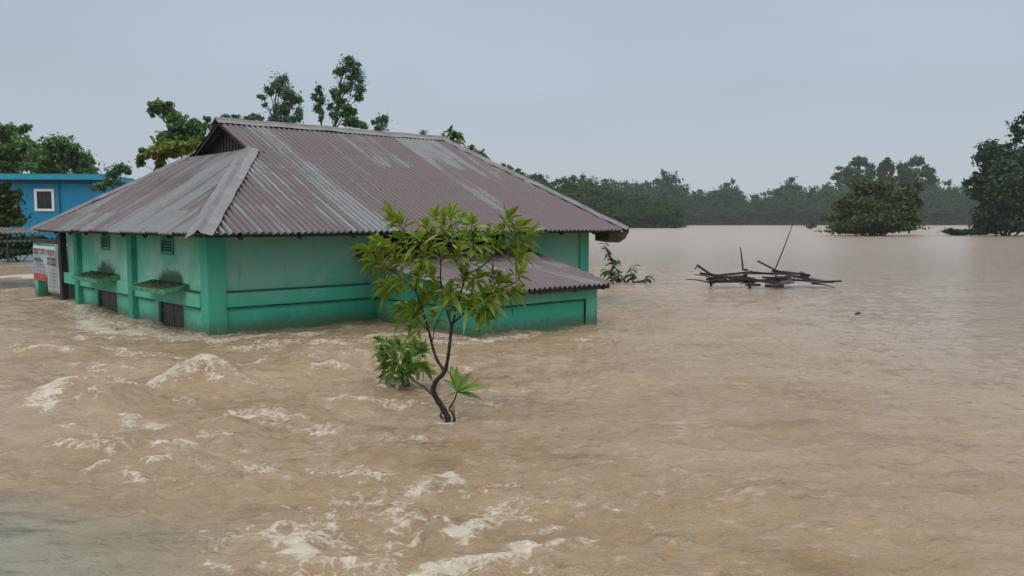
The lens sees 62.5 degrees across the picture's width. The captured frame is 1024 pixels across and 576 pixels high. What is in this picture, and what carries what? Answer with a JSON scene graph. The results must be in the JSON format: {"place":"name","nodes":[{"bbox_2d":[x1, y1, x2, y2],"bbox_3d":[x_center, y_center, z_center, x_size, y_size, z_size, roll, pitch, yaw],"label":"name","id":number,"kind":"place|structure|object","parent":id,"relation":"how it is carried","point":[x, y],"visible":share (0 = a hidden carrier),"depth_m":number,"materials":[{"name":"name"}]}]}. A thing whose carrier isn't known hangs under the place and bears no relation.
{"place":"outdoors","nodes":[
{"label":"outdoors","id":0,"kind":"place"},
{"bbox_2d":[28,117,628,336],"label":"house","id":1,"kind":"structure","parent":0,"point":[232,225],"depth_m":19.26,"materials":[{"name":"green paint"}]},
{"bbox_2d":[33,244,59,294],"bbox_3d":[-13.900,-0.594,25.186,0.142,1.426,2.910,-4,6,-42],"label":"banner","id":2,"kind":"object","parent":1,"relation":"attached to","point":[46,263],"visible":1,"depth_m":25.16,"materials":[{"name":"fabric"}]},
{"bbox_2d":[99,290,117,312],"bbox_3d":[-10.267,0.837,21.630,0.070,1.530,1.560,-4,6,-42],"label":"window","id":3,"kind":"structure","parent":1,"relation":"in","point":[108,300],"depth_m":21.64,"materials":[{"name":"brown wood"}]},
{"bbox_2d":[161,301,183,327],"bbox_3d":[-7.357,1.087,18.462,0.070,1.530,1.440,-4,6,-42],"label":"window","id":4,"kind":"structure","parent":1,"relation":"in","point":[172,314],"depth_m":18.48,"materials":[{"name":"brown wood"}]},
{"bbox_2d":[0,225,1023,575],"bbox_3d":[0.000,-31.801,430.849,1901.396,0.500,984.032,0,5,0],"label":"flood water","id":5,"kind":"structure","parent":0,"point":[668,421],"depth_m":9.21,"materials":[{"name":"brown liquid"}]},
{"bbox_2d":[0,179,32,262],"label":"leafy shrub","id":6,"kind":"object","parent":5,"relation":"on","point":[11,214],"visible":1,"depth_m":46.81,"materials":[{"name":"green plant"}]},
{"bbox_2d":[0,122,41,172],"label":"broadleaf tree","id":7,"kind":"object","parent":5,"relation":"on","point":[13,142],"visible":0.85,"depth_m":76.08,"materials":[{"name":"green plant"}]},
{"bbox_2d":[0,227,46,260],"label":"hedge bush","id":8,"kind":"object","parent":5,"relation":"on","point":[18,248],"visible":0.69,"depth_m":48.93,"materials":[{"name":"green plant"}]},
{"bbox_2d":[14,132,103,173],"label":"broadleaf tree","id":9,"kind":"object","parent":5,"relation":"on","point":[56,155],"visible":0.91,"depth_m":72.65,"materials":[{"name":"green plant"}]},
{"bbox_2d":[0,173,133,254],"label":"blue building","id":10,"kind":"structure","parent":5,"relation":"in","point":[50,195],"depth_m":57.64,"materials":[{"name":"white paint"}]},
{"bbox_2d":[34,189,54,210],"bbox_3d":[-31.924,-6.003,57.618,1.283,1.503,0.068,0,5,-6],"label":"window","id":11,"kind":"structure","parent":10,"relation":"in","point":[43,198],"depth_m":57.61,"materials":[{"name":"white paint"}]},
{"bbox_2d":[88,161,132,192],"bbox_3d":[-18.852,-2.807,39.800,1.991,6.342,1.106,-2,5,-19],"label":"leafy shrub","id":12,"kind":"object","parent":5,"relation":"on","point":[114,172],"visible":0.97,"depth_m":39.56,"materials":[{"name":"green plant"}]},
{"bbox_2d":[135,137,201,170],"bbox_3d":[-16.050,-3.399,39.856,2.507,7.517,2.521,-4,6,-43],"label":"broadleaf tree","id":13,"kind":"object","parent":5,"relation":"on","point":[161,151],"visible":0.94,"depth_m":39.39,"materials":[{"name":"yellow plant"}]},
{"bbox_2d":[146,97,206,157],"bbox_3d":[-17.963,-5.201,45.663,3.479,10.203,2.277,0,5,0],"label":"garden tree","id":14,"kind":"object","parent":5,"relation":"on","point":[179,126],"visible":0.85,"depth_m":45.17,"materials":[{"name":"green plant"}]},
{"bbox_2d":[202,114,239,132],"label":"slender tree","id":15,"kind":"object","parent":5,"relation":"on","point":[207,120],"visible":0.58,"depth_m":59.16,"materials":[{"name":"green plant"}]},
{"bbox_2d":[234,114,264,120],"bbox_3d":[-17.927,-6.424,57.615,2.357,10.751,0.956,1,5,12],"label":"shrub top","id":16,"kind":"object","parent":5,"relation":"on","point":[248,117],"visible":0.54,"depth_m":57.11,"materials":[{"name":"green plant"}]},
{"bbox_2d":[250,71,305,123],"bbox_3d":[-17.031,-8.549,61.642,4.372,14.355,2.194,0,5,0],"label":"eucalyptus tree","id":17,"kind":"object","parent":5,"relation":"on","point":[284,94],"visible":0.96,"depth_m":61.09,"materials":[{"name":"green plant"}]},
{"bbox_2d":[310,81,328,124],"bbox_3d":[-14.864,-8.796,65.389,1.624,14.260,1.141,0,5,0],"label":"slender tree","id":18,"kind":"object","parent":5,"relation":"on","point":[320,101],"visible":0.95,"depth_m":64.91,"materials":[{"name":"green plant"}]},
{"bbox_2d":[326,53,367,126],"bbox_3d":[-12.229,-9.543,63.469,3.364,16.060,1.834,-1,5,-10],"label":"eucalyptus tree","id":19,"kind":"object","parent":5,"relation":"on","point":[348,87],"visible":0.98,"depth_m":62.93,"materials":[{"name":"green plant"}]},
{"bbox_2d":[337,103,368,129],"bbox_3d":[-10.714,-6.764,57.484,2.071,11.453,1.604,0,5,0],"label":"round tree","id":20,"kind":"object","parent":5,"relation":"on","point":[348,113],"visible":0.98,"depth_m":56.83,"materials":[{"name":"green plant"}]},
{"bbox_2d":[370,112,392,131],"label":"round tree","id":21,"kind":"object","parent":5,"relation":"on","point":[381,120],"visible":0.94,"depth_m":59.20,"materials":[{"name":"green plant"}]},
{"bbox_2d":[349,199,546,422],"bbox_3d":[-1.143,0.269,10.467,1.898,2.694,3.514,-3,6,-36],"label":"young tree","id":22,"kind":"object","parent":5,"relation":"on","point":[414,350],"visible":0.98,"depth_m":9.58,"materials":[{"name":"green plant"}]},
{"bbox_2d":[440,125,465,147],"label":"broad leaved tree","id":23,"kind":"object","parent":5,"relation":"on","point":[458,136],"visible":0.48,"depth_m":33.26,"materials":[{"name":"green plant"}]},
{"bbox_2d":[463,144,490,159],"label":"broad leaved tree","id":24,"kind":"object","parent":5,"relation":"on","point":[472,147],"visible":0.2,"depth_m":34.51,"materials":[{"name":"green plant"}]},
{"bbox_2d":[576,195,589,206],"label":"tree","id":25,"kind":"object","parent":5,"relation":"on","point":[581,200],"visible":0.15,"depth_m":296.75,"materials":[{"name":"green plant"}]},
{"bbox_2d":[602,209,621,221],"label":"bank shrub","id":26,"kind":"object","parent":5,"relation":"on","point":[614,216],"visible":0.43,"depth_m":297.33,"materials":[{"name":"green plant"}]},
{"bbox_2d":[600,243,625,282],"bbox_3d":[3.798,-0.865,31.752,1.101,1.660,0.621,-1,5,-15],"label":"drowned sapling","id":27,"kind":"object","parent":5,"relation":"on","point":[611,273],"visible":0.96,"depth_m":31.66,"materials":[{"name":"green plant"}]},
{"bbox_2d":[621,210,633,227],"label":"bank shrub","id":28,"kind":"object","parent":5,"relation":"on","point":[627,218],"visible":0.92,"depth_m":296.47,"materials":[{"name":"green plant"}]},
{"bbox_2d":[629,210,642,227],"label":"bank shrub","id":29,"kind":"object","parent":5,"relation":"on","point":[636,220],"visible":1,"depth_m":295.97,"materials":[{"name":"green plant"}]},
{"bbox_2d":[624,265,655,282],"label":"drowned sapling","id":30,"kind":"object","parent":5,"relation":"on","point":[633,277],"visible":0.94,"depth_m":31.70,"materials":[{"name":"green plant"}]},
{"bbox_2d":[640,211,653,227],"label":"bank shrub","id":31,"kind":"object","parent":5,"relation":"on","point":[645,216],"visible":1,"depth_m":296.89,"materials":[{"name":"green plant"}]},
{"bbox_2d":[648,207,664,227],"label":"tree","id":32,"kind":"object","parent":5,"relation":"on","point":[658,210],"visible":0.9,"depth_m":297.18,"materials":[{"name":"green plant"}]},
{"bbox_2d":[644,207,674,227],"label":"bank shrub","id":33,"kind":"object","parent":5,"relation":"on","point":[656,217],"visible":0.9,"depth_m":296.54,"materials":[{"name":"green plant"}]},
{"bbox_2d":[657,212,674,227],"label":"bank shrub","id":34,"kind":"object","parent":5,"relation":"on","point":[665,220],"visible":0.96,"depth_m":296.04,"materials":[{"name":"green plant"}]},
{"bbox_2d":[666,205,686,227],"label":"bank shrub","id":35,"kind":"object","parent":5,"relation":"on","point":[676,219],"visible":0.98,"depth_m":296.57,"materials":[{"name":"green plant"}]},
{"bbox_2d":[698,211,716,224],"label":"shrub","id":36,"kind":"object","parent":5,"relation":"on","point":[704,219],"visible":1,"depth_m":528.78,"materials":[{"name":"green plant"}]},
{"bbox_2d":[721,208,739,224],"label":"shrub","id":37,"kind":"object","parent":5,"relation":"on","point":[731,218],"visible":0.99,"depth_m":527.89,"materials":[{"name":"green plant"}]},
{"bbox_2d":[685,224,841,287],"bbox_3d":[8.673,-1.126,29.568,5.491,2.198,1.847,0,5,0],"label":"wrecked roof frame","id":38,"kind":"object","parent":5,"relation":"on","point":[775,281],"visible":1,"depth_m":29.26,"materials":[{"name":"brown wood"}]},
{"bbox_2d":[753,208,777,224],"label":"shrub","id":39,"kind":"object","parent":5,"relation":"on","point":[764,217],"visible":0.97,"depth_m":529.15,"materials":[{"name":"green plant"}]},
{"bbox_2d":[767,211,780,224],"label":"shrub","id":40,"kind":"object","parent":5,"relation":"on","point":[772,213],"visible":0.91,"depth_m":529.06,"materials":[{"name":"green plant"}]},
{"bbox_2d":[788,211,806,224],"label":"shrub","id":41,"kind":"object","parent":5,"relation":"on","point":[796,219],"visible":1,"depth_m":529.46,"materials":[{"name":"green plant"}]},
{"bbox_2d":[798,210,812,224],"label":"shrub","id":42,"kind":"object","parent":5,"relation":"on","point":[804,219],"visible":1,"depth_m":528.38,"materials":[{"name":"green plant"}]},
{"bbox_2d":[800,206,826,224],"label":"shrub","id":43,"kind":"object","parent":5,"relation":"on","point":[814,217],"visible":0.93,"depth_m":528.39,"materials":[{"name":"green plant"}]},
{"bbox_2d":[830,155,877,195],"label":"emergent tree","id":44,"kind":"object","parent":5,"relation":"on","point":[858,162],"visible":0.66,"depth_m":424.80,"materials":[{"name":"green plant"}]},
{"bbox_2d":[815,177,929,235],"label":"island bush","id":45,"kind":"object","parent":5,"relation":"on","point":[873,208],"visible":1,"depth_m":135.58,"materials":[{"name":"green plant"}]},
{"bbox_2d":[873,157,895,225],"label":"emergent tree","id":46,"kind":"object","parent":5,"relation":"on","point":[885,167],"visible":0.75,"depth_m":425.51,"materials":[{"name":"green plant"}]},
{"bbox_2d":[900,182,925,232],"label":"dark tree","id":47,"kind":"object","parent":5,"relation":"on","point":[918,199],"visible":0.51,"depth_m":163.64,"materials":[{"name":"green plant"}]},
{"bbox_2d":[891,154,937,199],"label":"emergent tree","id":48,"kind":"object","parent":5,"relation":"on","point":[909,175],"visible":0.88,"depth_m":424.87,"materials":[{"name":"green plant"}]},
{"bbox_2d":[937,228,999,235],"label":"mound bush","id":49,"kind":"object","parent":5,"relation":"on","point":[963,232],"visible":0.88,"depth_m":137.24,"materials":[{"name":"green plant"}]},
{"bbox_2d":[961,111,1023,235],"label":"spreading tree","id":50,"kind":"object","parent":5,"relation":"on","point":[997,189],"visible":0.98,"depth_m":135.11,"materials":[{"name":"green plant"}]},
{"bbox_2d":[0,0,1023,201],"label":"sky","id":51,"kind":"structure","parent":0,"point":[759,94],"materials":[{"name":"grey"}]},
{"bbox_3d":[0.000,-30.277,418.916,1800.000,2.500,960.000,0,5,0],"label":"riverbed","id":52,"kind":"structure","parent":0,"visible":0},
{"bbox_2d":[0,227,67,242],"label":"lean to shed","id":53,"kind":"object","parent":52,"relation":"on","point":[14,230],"visible":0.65,"depth_m":29.75,"materials":[{"name":"metal"}]},
{"bbox_2d":[528,173,549,185],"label":"tree","id":54,"kind":"object","parent":52,"relation":"on","point":[534,176],"visible":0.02,"depth_m":316.56,"materials":[{"name":"green plant"}]},
{"bbox_2d":[554,177,579,193],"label":"tree","id":55,"kind":"object","parent":52,"relation":"on","point":[562,180],"visible":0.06,"depth_m":318.49,"materials":[{"name":"green plant"}]},
{"bbox_2d":[556,175,580,191],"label":"tree","id":56,"kind":"object","parent":52,"relation":"on","point":[573,177],"visible":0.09,"depth_m":320.59,"materials":[{"name":"green plant"}]},
{"bbox_2d":[562,182,591,199],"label":"tree","id":57,"kind":"object","parent":52,"relation":"on","point":[572,184],"visible":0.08,"depth_m":307.74,"materials":[{"name":"green plant"}]},
{"bbox_2d":[574,172,590,192],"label":"tree","id":58,"kind":"object","parent":52,"relation":"on","point":[582,178],"visible":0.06,"depth_m":315.11,"materials":[{"name":"green plant"}]},
{"bbox_2d":[575,185,595,201],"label":"tree","id":59,"kind":"object","parent":52,"relation":"on","point":[583,190],"visible":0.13,"depth_m":305.84,"materials":[{"name":"green plant"}]},
{"bbox_2d":[585,198,599,211],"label":"tree","id":60,"kind":"object","parent":52,"relation":"on","point":[592,205],"visible":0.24,"depth_m":298.64,"materials":[{"name":"green plant"}]},
{"bbox_2d":[588,183,604,197],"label":"tree","id":61,"kind":"object","parent":52,"relation":"on","point":[595,188],"visible":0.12,"depth_m":308.65,"materials":[{"name":"green plant"}]},
{"bbox_2d":[587,194,614,213],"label":"tree","id":62,"kind":"object","parent":52,"relation":"on","point":[604,206],"visible":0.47,"depth_m":299.71,"materials":[{"name":"green plant"}]},
{"bbox_2d":[598,178,614,188],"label":"tree","id":63,"kind":"object","parent":52,"relation":"on","point":[605,181],"visible":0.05,"depth_m":565.12,"materials":[{"name":"green plant"}]},
{"bbox_2d":[619,179,638,192],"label":"tree","id":64,"kind":"object","parent":52,"relation":"on","point":[631,185],"visible":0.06,"depth_m":566.23,"materials":[{"name":"green plant"}]},
{"bbox_2d":[639,183,662,199],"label":"tree","id":65,"kind":"object","parent":52,"relation":"on","point":[648,187],"visible":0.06,"depth_m":548.18,"materials":[{"name":"green plant"}]},
{"bbox_2d":[654,168,672,191],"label":"tree","id":66,"kind":"object","parent":52,"relation":"on","point":[663,173],"visible":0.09,"depth_m":564.14,"materials":[{"name":"green plant"}]},
{"bbox_2d":[651,171,679,193],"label":"tree","id":67,"kind":"object","parent":52,"relation":"on","point":[672,179],"visible":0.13,"depth_m":564.03,"materials":[{"name":"green plant"}]},
{"bbox_2d":[656,184,687,203],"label":"tree","id":68,"kind":"object","parent":52,"relation":"on","point":[675,190],"visible":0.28,"depth_m":549.54,"materials":[{"name":"green plant"}]},
{"bbox_2d":[673,190,689,204],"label":"tree","id":69,"kind":"object","parent":52,"relation":"on","point":[682,192],"visible":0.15,"depth_m":548.26,"materials":[{"name":"green plant"}]},
{"bbox_2d":[676,178,691,195],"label":"tree","id":70,"kind":"object","parent":52,"relation":"on","point":[680,187],"visible":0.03,"depth_m":569.48,"materials":[{"name":"green plant"}]},
{"bbox_2d":[676,198,693,224],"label":"tree","id":71,"kind":"object","parent":52,"relation":"on","point":[685,205],"visible":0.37,"depth_m":536.10,"materials":[{"name":"green plant"}]},
{"bbox_2d":[682,209,694,224],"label":"shrub","id":72,"kind":"object","parent":52,"relation":"on","point":[688,212],"visible":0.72,"depth_m":530.53,"materials":[{"name":"green plant"}]},
{"bbox_2d":[688,191,705,207],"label":"tree","id":73,"kind":"object","parent":52,"relation":"on","point":[695,197],"visible":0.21,"depth_m":549.06,"materials":[{"name":"green plant"}]},
{"bbox_2d":[688,208,706,224],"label":"shrub","id":74,"kind":"object","parent":52,"relation":"on","point":[695,217],"visible":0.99,"depth_m":529.86,"materials":[{"name":"green plant"}]},
{"bbox_2d":[690,200,705,224],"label":"tree","id":75,"kind":"object","parent":52,"relation":"on","point":[695,204],"visible":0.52,"depth_m":534.82,"materials":[{"name":"green plant"}]},
{"bbox_2d":[700,200,714,224],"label":"tree","id":76,"kind":"object","parent":52,"relation":"on","point":[706,204],"visible":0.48,"depth_m":536.14,"materials":[{"name":"green plant"}]},
{"bbox_2d":[707,209,724,224],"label":"shrub","id":77,"kind":"object","parent":52,"relation":"on","point":[716,215],"visible":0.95,"depth_m":529.49,"materials":[{"name":"green plant"}]},
{"bbox_2d":[704,190,731,209],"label":"tree","id":78,"kind":"object","parent":52,"relation":"on","point":[718,199],"visible":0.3,"depth_m":546.55,"materials":[{"name":"green plant"}]},
{"bbox_2d":[713,182,730,198],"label":"tree","id":79,"kind":"object","parent":52,"relation":"on","point":[725,185],"visible":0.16,"depth_m":569.35,"materials":[{"name":"green plant"}]},
{"bbox_2d":[715,209,733,224],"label":"shrub","id":80,"kind":"object","parent":52,"relation":"on","point":[724,217],"visible":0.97,"depth_m":529.46,"materials":[{"name":"green plant"}]},
{"bbox_2d":[722,188,743,209],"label":"tree","id":81,"kind":"object","parent":52,"relation":"on","point":[731,196],"visible":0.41,"depth_m":547.45,"materials":[{"name":"green plant"}]},
{"bbox_2d":[727,177,739,195],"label":"tree","id":82,"kind":"object","parent":52,"relation":"on","point":[733,181],"visible":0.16,"depth_m":565.30,"materials":[{"name":"green plant"}]},
{"bbox_2d":[726,205,755,224],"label":"shrub","id":83,"kind":"object","parent":52,"relation":"on","point":[738,213],"visible":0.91,"depth_m":529.36,"materials":[{"name":"green plant"}]},
{"bbox_2d":[737,208,757,224],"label":"shrub","id":84,"kind":"object","parent":52,"relation":"on","point":[747,218],"visible":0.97,"depth_m":529.08,"materials":[{"name":"green plant"}]},
{"bbox_2d":[748,199,764,210],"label":"tree","id":85,"kind":"object","parent":52,"relation":"on","point":[754,202],"visible":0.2,"depth_m":549.32,"materials":[{"name":"green plant"}]},
{"bbox_2d":[746,205,767,224],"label":"shrub","id":86,"kind":"object","parent":52,"relation":"on","point":[755,218],"visible":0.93,"depth_m":529.31,"materials":[{"name":"green plant"}]},
{"bbox_2d":[757,197,773,212],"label":"tree","id":87,"kind":"object","parent":52,"relation":"on","point":[766,204],"visible":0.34,"depth_m":549.64,"materials":[{"name":"green plant"}]},
{"bbox_2d":[763,188,783,201],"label":"tree","id":88,"kind":"object","parent":52,"relation":"on","point":[774,193],"visible":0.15,"depth_m":567.73,"materials":[{"name":"green plant"}]},
{"bbox_2d":[769,206,792,224],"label":"shrub","id":89,"kind":"object","parent":52,"relation":"on","point":[781,218],"visible":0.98,"depth_m":528.42,"materials":[{"name":"green plant"}]},
{"bbox_2d":[777,199,797,224],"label":"tree","id":90,"kind":"object","parent":52,"relation":"on","point":[784,202],"visible":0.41,"depth_m":532.11,"materials":[{"name":"green plant"}]},
{"bbox_2d":[777,176,799,203],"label":"tree","id":91,"kind":"object","parent":52,"relation":"on","point":[789,186],"visible":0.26,"depth_m":565.54,"materials":[{"name":"green plant"}]},
{"bbox_2d":[783,205,798,224],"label":"shrub","id":92,"kind":"object","parent":52,"relation":"on","point":[793,209],"visible":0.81,"depth_m":530.28,"materials":[{"name":"green plant"}]},
{"bbox_2d":[795,198,805,224],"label":"tree","id":93,"kind":"object","parent":52,"relation":"on","point":[800,204],"visible":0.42,"depth_m":538.46,"materials":[{"name":"green plant"}]},
{"bbox_2d":[795,185,814,198],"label":"tree","id":94,"kind":"object","parent":52,"relation":"on","point":[800,191],"visible":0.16,"depth_m":564.32,"materials":[{"name":"green plant"}]},
{"bbox_2d":[806,184,821,206],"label":"tree","id":95,"kind":"object","parent":52,"relation":"on","point":[812,190],"visible":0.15,"depth_m":563.40,"materials":[{"name":"green plant"}]},
{"bbox_2d":[816,182,833,198],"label":"tree","id":96,"kind":"object","parent":52,"relation":"on","point":[825,187],"visible":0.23,"depth_m":572.25,"materials":[{"name":"green plant"}]},
{"bbox_2d":[827,193,841,215],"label":"tree","id":97,"kind":"object","parent":52,"relation":"on","point":[835,197],"visible":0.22,"depth_m":539.12,"materials":[{"name":"green plant"}]},
{"bbox_2d":[830,182,848,197],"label":"tree","id":98,"kind":"object","parent":52,"relation":"on","point":[839,188],"visible":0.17,"depth_m":551.88,"materials":[{"name":"green plant"}]},
{"bbox_2d":[918,175,943,197],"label":"tree","id":99,"kind":"object","parent":52,"relation":"on","point":[921,180],"visible":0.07,"depth_m":564.48,"materials":[{"name":"green plant"}]},
{"bbox_2d":[924,208,942,224],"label":"shrub","id":100,"kind":"object","parent":52,"relation":"on","point":[932,213],"visible":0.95,"depth_m":530.52,"materials":[{"name":"green plant"}]},
{"bbox_2d":[931,208,952,224],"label":"shrub","id":101,"kind":"object","parent":52,"relation":"on","point":[940,215],"visible":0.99,"depth_m":529.09,"materials":[{"name":"green plant"}]},
{"bbox_2d":[935,187,964,206],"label":"tree","id":102,"kind":"object","parent":52,"relation":"on","point":[941,192],"visible":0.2,"depth_m":547.99,"materials":[{"name":"green plant"}]},
{"bbox_2d":[938,179,961,199],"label":"tree","id":103,"kind":"object","parent":52,"relation":"on","point":[948,182],"visible":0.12,"depth_m":569.63,"materials":[{"name":"green plant"}]},
{"bbox_2d":[941,205,962,224],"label":"shrub","id":104,"kind":"object","parent":52,"relation":"on","point":[952,217],"visible":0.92,"depth_m":527.65,"materials":[{"name":"green plant"}]},
{"bbox_2d":[949,206,968,224],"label":"shrub","id":105,"kind":"object","parent":52,"relation":"on","point":[959,214],"visible":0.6,"depth_m":530.31,"materials":[{"name":"green plant"}]},
{"bbox_2d":[955,212,970,224],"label":"shrub","id":106,"kind":"object","parent":52,"relation":"on","point":[965,220],"visible":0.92,"depth_m":528.12,"materials":[{"name":"green plant"}]},
{"bbox_2d":[961,192,980,208],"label":"tree","id":107,"kind":"object","parent":52,"relation":"on","point":[968,200],"visible":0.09,"depth_m":550.36,"materials":[{"name":"green plant"}]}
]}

